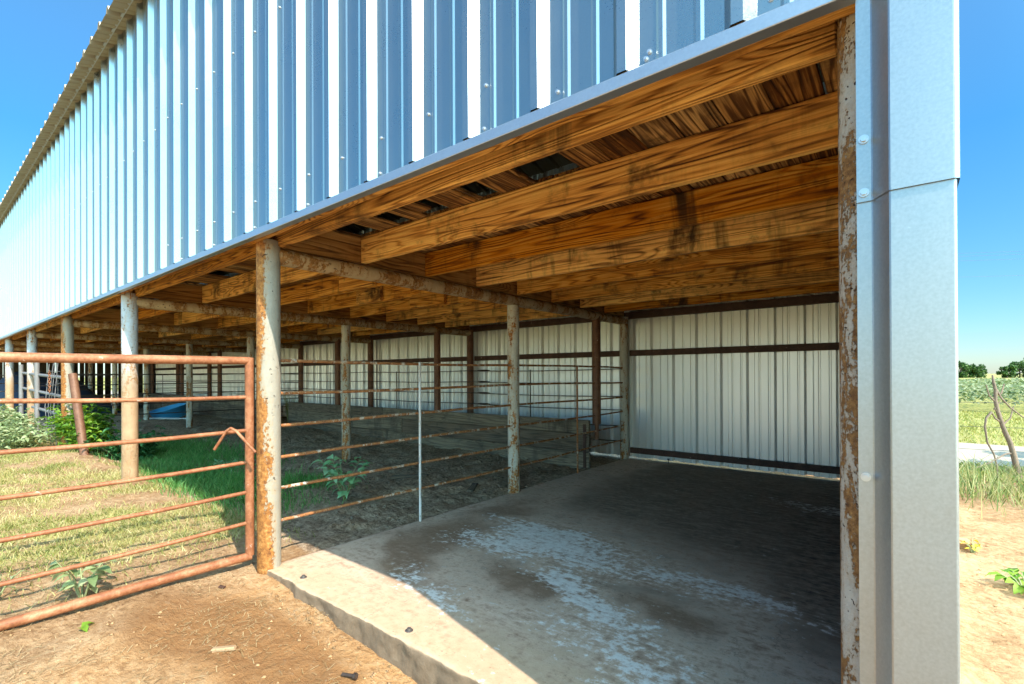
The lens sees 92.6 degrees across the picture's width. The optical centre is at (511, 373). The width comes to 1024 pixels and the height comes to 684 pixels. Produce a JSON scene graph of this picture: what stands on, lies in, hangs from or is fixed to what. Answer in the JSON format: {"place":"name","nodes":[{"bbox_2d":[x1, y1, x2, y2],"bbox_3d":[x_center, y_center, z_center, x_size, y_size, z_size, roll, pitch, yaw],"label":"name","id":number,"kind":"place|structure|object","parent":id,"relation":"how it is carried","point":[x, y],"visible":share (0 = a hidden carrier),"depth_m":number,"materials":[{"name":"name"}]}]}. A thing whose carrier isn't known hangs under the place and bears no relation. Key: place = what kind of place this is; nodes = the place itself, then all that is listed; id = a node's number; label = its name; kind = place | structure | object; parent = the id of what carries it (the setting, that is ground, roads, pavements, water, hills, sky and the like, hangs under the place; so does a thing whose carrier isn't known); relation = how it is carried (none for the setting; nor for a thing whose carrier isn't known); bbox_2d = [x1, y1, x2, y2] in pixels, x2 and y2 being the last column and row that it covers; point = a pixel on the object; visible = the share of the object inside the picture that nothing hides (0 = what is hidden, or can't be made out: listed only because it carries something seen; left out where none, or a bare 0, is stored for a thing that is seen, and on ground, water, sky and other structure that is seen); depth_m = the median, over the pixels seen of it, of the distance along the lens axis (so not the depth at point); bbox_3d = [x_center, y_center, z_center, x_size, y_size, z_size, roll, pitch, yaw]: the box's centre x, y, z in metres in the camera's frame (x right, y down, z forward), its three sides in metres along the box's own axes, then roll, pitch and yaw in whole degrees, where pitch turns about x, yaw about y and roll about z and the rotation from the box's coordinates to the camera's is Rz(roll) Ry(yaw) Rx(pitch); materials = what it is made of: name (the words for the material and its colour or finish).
{"place":"outdoors","nodes":[
{"label":"outdoors","id":0,"kind":"place"},
{"bbox_2d":[0,427,314,612],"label":"yard grass","id":1,"kind":"structure","parent":0,"point":[74,550],"depth_m":3.74,"materials":[{"name":"plant"}]},
{"bbox_2d":[57,432,368,521],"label":"shade grass","id":2,"kind":"structure","parent":0,"point":[187,457],"depth_m":5.45,"materials":[{"name":"green plant"}]},
{"bbox_2d":[0,374,1023,683],"bbox_3d":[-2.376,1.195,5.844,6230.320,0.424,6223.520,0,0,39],"label":"ground","id":3,"kind":"structure","parent":0,"point":[62,634],"depth_m":2.89,"materials":[{"name":"soil"}]},
{"bbox_2d":[0,570,28,595],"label":"yard weed","id":4,"kind":"object","parent":3,"relation":"on","point":[4,587],"visible":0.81,"depth_m":2.56,"materials":[{"name":"green plant"}]},
{"bbox_2d":[0,395,30,421],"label":"pale weed","id":5,"kind":"object","parent":3,"relation":"on","point":[7,412],"visible":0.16,"depth_m":7.97,"materials":[{"name":"green plant"}]},
{"bbox_2d":[0,405,43,437],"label":"pale weed","id":6,"kind":"object","parent":3,"relation":"on","point":[19,416],"visible":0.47,"depth_m":7.34,"materials":[{"name":"green plant"}]},
{"bbox_2d":[0,413,59,448],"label":"pale weed","id":7,"kind":"object","parent":3,"relation":"on","point":[21,438],"visible":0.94,"depth_m":6.66,"materials":[{"name":"green plant"}]},
{"bbox_2d":[19,363,60,436],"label":"ladder gate","id":8,"kind":"structure","parent":3,"relation":"on","point":[36,390],"depth_m":7.93,"materials":[{"name":"white metal"}]},
{"bbox_2d":[0,371,120,417],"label":"tarp covered heap","id":9,"kind":"object","parent":3,"relation":"on","point":[43,380],"visible":0.3,"depth_m":15.01,"materials":[{"name":"blue plastic"}]},
{"bbox_2d":[68,373,88,454],"bbox_3d":[-5.585,0.587,6.311,0.532,1.204,0.095,0,0,32],"label":"leaning post","id":10,"kind":"object","parent":3,"relation":"on","point":[77,407],"visible":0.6,"depth_m":6.30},
{"bbox_2d":[39,403,120,451],"bbox_3d":[-6.038,0.717,6.874,1.120,0.764,0.915,0,0,39],"label":"leafy bush","id":11,"kind":"object","parent":3,"relation":"on","point":[57,420],"visible":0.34,"depth_m":6.69,"materials":[{"name":"green plant"}]},
{"bbox_2d":[46,556,116,597],"bbox_3d":[-2.258,1.091,2.588,0.302,0.261,0.286,0,0,39],"label":"yard weed","id":12,"kind":"object","parent":3,"relation":"on","point":[92,579],"visible":0.84,"depth_m":2.57,"materials":[{"name":"green plant"}]},
{"bbox_2d":[78,621,92,631],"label":"fallen leaf","id":13,"kind":"object","parent":3,"relation":"on","point":[84,626],"visible":1,"depth_m":2.32,"materials":[{"name":"green plant"}]},
{"bbox_2d":[51,403,120,452],"bbox_3d":[-5.738,0.737,6.664,1.430,0.728,0.721,0,0,39],"label":"leafy bush","id":14,"kind":"object","parent":3,"relation":"on","point":[91,431],"visible":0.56,"depth_m":6.49,"materials":[{"name":"green plant"}]},
{"bbox_2d":[81,419,167,460],"bbox_3d":[-5.104,0.908,6.473,0.714,0.594,0.972,0,0,39],"label":"leafy bush","id":15,"kind":"object","parent":3,"relation":"on","point":[144,448],"visible":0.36,"depth_m":6.44,"materials":[{"name":"green plant"}]},
{"bbox_2d":[0,352,256,630],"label":"pipe gate","id":16,"kind":"structure","parent":3,"relation":"on","point":[92,599],"depth_m":2.62,"materials":[{"name":"brown metal"}]},
{"bbox_2d":[143,418,185,419],"bbox_3d":[-8.901,1.147,12.570,1.140,0.053,0.050,0,0,1],"label":"plastic pipe","id":17,"kind":"object","parent":3,"relation":"on","point":[163,418],"visible":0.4,"depth_m":12.55,"materials":[{"name":"white plastic"}]},
{"bbox_2d":[149,403,185,417],"bbox_3d":[-9.048,1.024,12.952,1.069,0.296,0.855,-10,13,14],"label":"plastic tub","id":18,"kind":"object","parent":3,"relation":"on","point":[179,407],"visible":0.62,"depth_m":12.73,"materials":[{"name":"blue plastic"}]},
{"bbox_2d":[138,394,255,421],"bbox_3d":[-9.786,1.010,14.820,11.294,0.708,0.055,0,0,39],"label":"feed bunk","id":19,"kind":"object","parent":3,"relation":"on","point":[227,406],"visible":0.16,"depth_m":13.55,"materials":[{"name":"grey wood"}]},
{"bbox_2d":[211,645,236,652],"bbox_3d":[-1.316,1.255,2.231,0.103,0.021,0.032,2,1,-18],"label":"wood chunk","id":20,"kind":"object","parent":3,"relation":"on","point":[223,648],"visible":0.98,"depth_m":2.22,"materials":[{"name":"beige wood"}]},
{"bbox_2d":[213,459,242,471],"bbox_3d":[-3.398,1.114,5.857,0.458,0.201,0.333,0,0,39],"label":"plant","id":21,"kind":"object","parent":3,"relation":"on","point":[220,463],"visible":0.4,"depth_m":5.87,"materials":[{"name":"green plant"}]},
{"bbox_2d":[145,553,398,683],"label":"soil lumps","id":22,"kind":"object","parent":3,"relation":"on","point":[314,624],"visible":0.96,"depth_m":2.50,"materials":[{"name":"brown soil"}]},
{"bbox_2d":[283,390,299,420],"bbox_3d":[-5.294,0.707,11.639,0.727,1.025,0.363,0,0,39],"label":"dry weed","id":23,"kind":"object","parent":3,"relation":"on","point":[287,402],"visible":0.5,"depth_m":11.62,"materials":[{"name":"plant"}]},
{"bbox_2d":[310,454,372,500],"bbox_3d":[-1.568,0.971,4.589,0.566,0.485,0.535,0,0,-35],"label":"plant","id":24,"kind":"object","parent":3,"relation":"on","point":[352,480],"visible":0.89,"depth_m":4.56,"materials":[{"name":"green plant"}]},
{"bbox_2d":[341,672,358,679],"bbox_3d":[-0.694,1.285,2.087,0.074,0.025,0.028,0,0,18],"label":"loose bolt","id":25,"kind":"object","parent":3,"relation":"on","point":[354,676],"visible":1,"depth_m":2.08,"materials":[{"name":"grey metal"}]},
{"bbox_2d":[207,436,578,544],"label":"dark clods","id":26,"kind":"object","parent":3,"relation":"on","point":[367,507],"visible":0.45,"depth_m":5.20,"materials":[{"name":"brown soil"}]},
{"bbox_2d":[390,474,428,478],"bbox_3d":[-1.176,1.167,5.580,0.458,0.030,0.083,-4,0,10],"label":"board scrap","id":27,"kind":"object","parent":3,"relation":"on","point":[407,476],"visible":1,"depth_m":5.56,"materials":[{"name":"grey wood"}]},
{"bbox_2d":[288,402,590,468],"bbox_3d":[-2.008,0.959,8.560,7.664,0.709,0.063,0,0,39],"label":"feed bunk","id":28,"kind":"object","parent":3,"relation":"on","point":[397,427],"visible":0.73,"depth_m":7.52,"materials":[{"name":"grey wood"}]},
{"bbox_2d":[466,483,477,491],"bbox_3d":[-0.407,1.181,5.094,0.086,0.029,0.298,-1,2,9],"label":"board scrap","id":29,"kind":"object","parent":3,"relation":"on","point":[472,487],"visible":1,"depth_m":5.05,"materials":[{"name":"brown wood"}]},
{"bbox_2d":[0,0,959,683],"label":"livestock barn","id":30,"kind":"structure","parent":3,"relation":"on","point":[720,232],"depth_m":2.90,"materials":[{"name":"metal"}]},
{"bbox_2d":[45,363,59,445],"bbox_3d":[-6.532,0.438,6.945,1.051,1.181,0.064,0,0,39],"label":"ladder","id":31,"kind":"object","parent":30,"relation":"attached to","point":[54,371],"visible":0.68,"depth_m":6.93,"materials":[{"name":"metal"}]},
{"bbox_2d":[48,370,50,393],"bbox_3d":[-6.375,0.107,6.737,0.025,0.329,0.025,0,0,-6],"label":"rusty chain","id":32,"kind":"object","parent":31,"relation":"hanging from","point":[49,386],"visible":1,"depth_m":6.73,"materials":[{"name":"brown metal"}]},
{"bbox_2d":[0,374,207,406],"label":"pipe divider","id":33,"kind":"object","parent":30,"relation":"attached to","point":[162,381],"visible":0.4,"depth_m":14.07,"materials":[{"name":"brown metal"}]},
{"bbox_2d":[40,373,298,419],"bbox_3d":[-6.895,0.621,10.529,0.039,1.277,4.804,0,0,39],"label":"pipe divider","id":34,"kind":"object","parent":30,"relation":"attached to","point":[169,392],"visible":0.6,"depth_m":10.22,"materials":[{"name":"brown metal"}]},
{"bbox_2d":[155,368,621,441],"bbox_3d":[-6.294,0.498,13.037,20.058,1.072,0.037,0,0,39],"label":"cable fence","id":35,"kind":"object","parent":30,"relation":"attached to","point":[396,400],"visible":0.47,"depth_m":8.64,"materials":[{"name":"grey metal"}]},
{"bbox_2d":[480,469,507,472],"bbox_3d":[-0.204,1.155,5.829,0.382,0.030,0.084,4,-5,-36],"label":"board scrap","id":36,"kind":"object","parent":3,"relation":"on","point":[483,471],"visible":0.6,"depth_m":5.77,"materials":[{"name":"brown wood"}]},
{"bbox_2d":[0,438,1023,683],"bbox_3d":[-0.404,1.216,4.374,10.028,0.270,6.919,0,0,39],"label":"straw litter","id":37,"kind":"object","parent":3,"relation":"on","point":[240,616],"visible":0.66,"depth_m":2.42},
{"bbox_2d":[0,512,1023,683],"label":"dirt clods","id":38,"kind":"object","parent":3,"relation":"on","point":[328,644],"visible":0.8,"depth_m":2.46,"materials":[{"name":"brown soil"}]},
{"bbox_2d":[958,361,972,377],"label":"tree","id":39,"kind":"object","parent":3,"relation":"on","point":[964,368],"visible":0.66,"depth_m":145.87,"materials":[{"name":"green plant"}]},
{"bbox_2d":[959,537,971,549],"bbox_3d":[3.181,1.201,3.482,0.142,0.075,0.118,-3,0,27],"label":"stone","id":40,"kind":"object","parent":3,"relation":"on","point":[964,545],"visible":0.4,"depth_m":3.44,"materials":[{"name":"beige stone"}]},
{"bbox_2d":[960,539,980,553],"bbox_3d":[3.176,1.208,3.399,0.122,0.108,0.131,0,0,39],"label":"yard weed","id":41,"kind":"object","parent":3,"relation":"on","point":[974,549],"visible":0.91,"depth_m":3.38,"materials":[{"name":"yellow plant"}]},
{"bbox_2d":[967,363,986,377],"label":"tree","id":42,"kind":"object","parent":3,"relation":"on","point":[977,371],"visible":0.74,"depth_m":147.93,"materials":[{"name":"green plant"}]},
{"bbox_2d":[959,402,1018,451],"bbox_3d":[15.696,0.624,-1.921,26.400,1.550,0.122,0,0,39],"label":"wire fence","id":43,"kind":"object","parent":3,"relation":"on","point":[978,426],"visible":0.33,"depth_m":6.00,"materials":[{"name":"metal"}]},
{"bbox_2d":[958,377,1023,405],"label":"crop field","id":44,"kind":"structure","parent":3,"relation":"on","point":[972,388],"depth_m":17.72,"materials":[{"name":"green plant"}]},
{"bbox_2d":[959,410,1023,482],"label":"verge grass","id":45,"kind":"structure","parent":3,"relation":"on","point":[978,415],"depth_m":10.93,"materials":[{"name":"plant"}]},
{"bbox_2d":[977,375,1023,485],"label":"dead branch","id":46,"kind":"object","parent":3,"relation":"on","point":[1011,447],"visible":0.92,"depth_m":5.68,"materials":[{"name":"wood"}]},
{"bbox_2d":[984,568,1023,594],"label":"yard weed","id":47,"kind":"object","parent":3,"relation":"on","point":[1014,574],"visible":1,"depth_m":2.84,"materials":[{"name":"green plant"}]},
{"bbox_2d":[996,364,1017,377],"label":"tree","id":48,"kind":"object","parent":3,"relation":"on","point":[1008,369],"visible":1,"depth_m":140.43,"materials":[{"name":"green plant"}]},
{"bbox_2d":[1009,358,1023,377],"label":"tree","id":49,"kind":"object","parent":3,"relation":"on","point":[1020,364],"visible":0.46,"depth_m":143.41,"materials":[{"name":"green plant"}]},
{"bbox_2d":[0,0,1023,377],"label":"sky","id":50,"kind":"structure","parent":0,"point":[42,42],"materials":[{"name":"blue"}]},
{"bbox_2d":[267,458,840,683],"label":"concrete floor","id":51,"kind":"structure","parent":0,"point":[631,571],"depth_m":2.75,"materials":[{"name":"grey concrete"}]},
{"bbox_2d":[405,627,412,632],"bbox_3d":[-0.472,1.173,2.243,0.038,0.015,0.038,0,0,39],"label":"anchor bolt","id":52,"kind":"object","parent":51,"relation":"on","point":[409,630],"visible":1,"depth_m":2.24,"materials":[{"name":"metal"}]},
{"bbox_2d":[281,359,622,521],"bbox_3d":[0.050,0.555,4.941,0.039,1.319,4.804,0,0,39],"label":"pipe divider","id":53,"kind":"object","parent":51,"relation":"on","point":[420,412],"visible":0.81,"depth_m":3.93,"materials":[{"name":"metal"}]},
{"bbox_2d":[95,390,1023,466],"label":"gravel road","id":54,"kind":"structure","parent":0,"point":[970,449],"depth_m":7.85,"materials":[{"name":"white gravel"}]},
{"bbox_2d":[959,450,1023,520],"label":"tall grass","id":55,"kind":"structure","parent":0,"point":[995,488],"depth_m":5.02,"materials":[{"name":"plant"}]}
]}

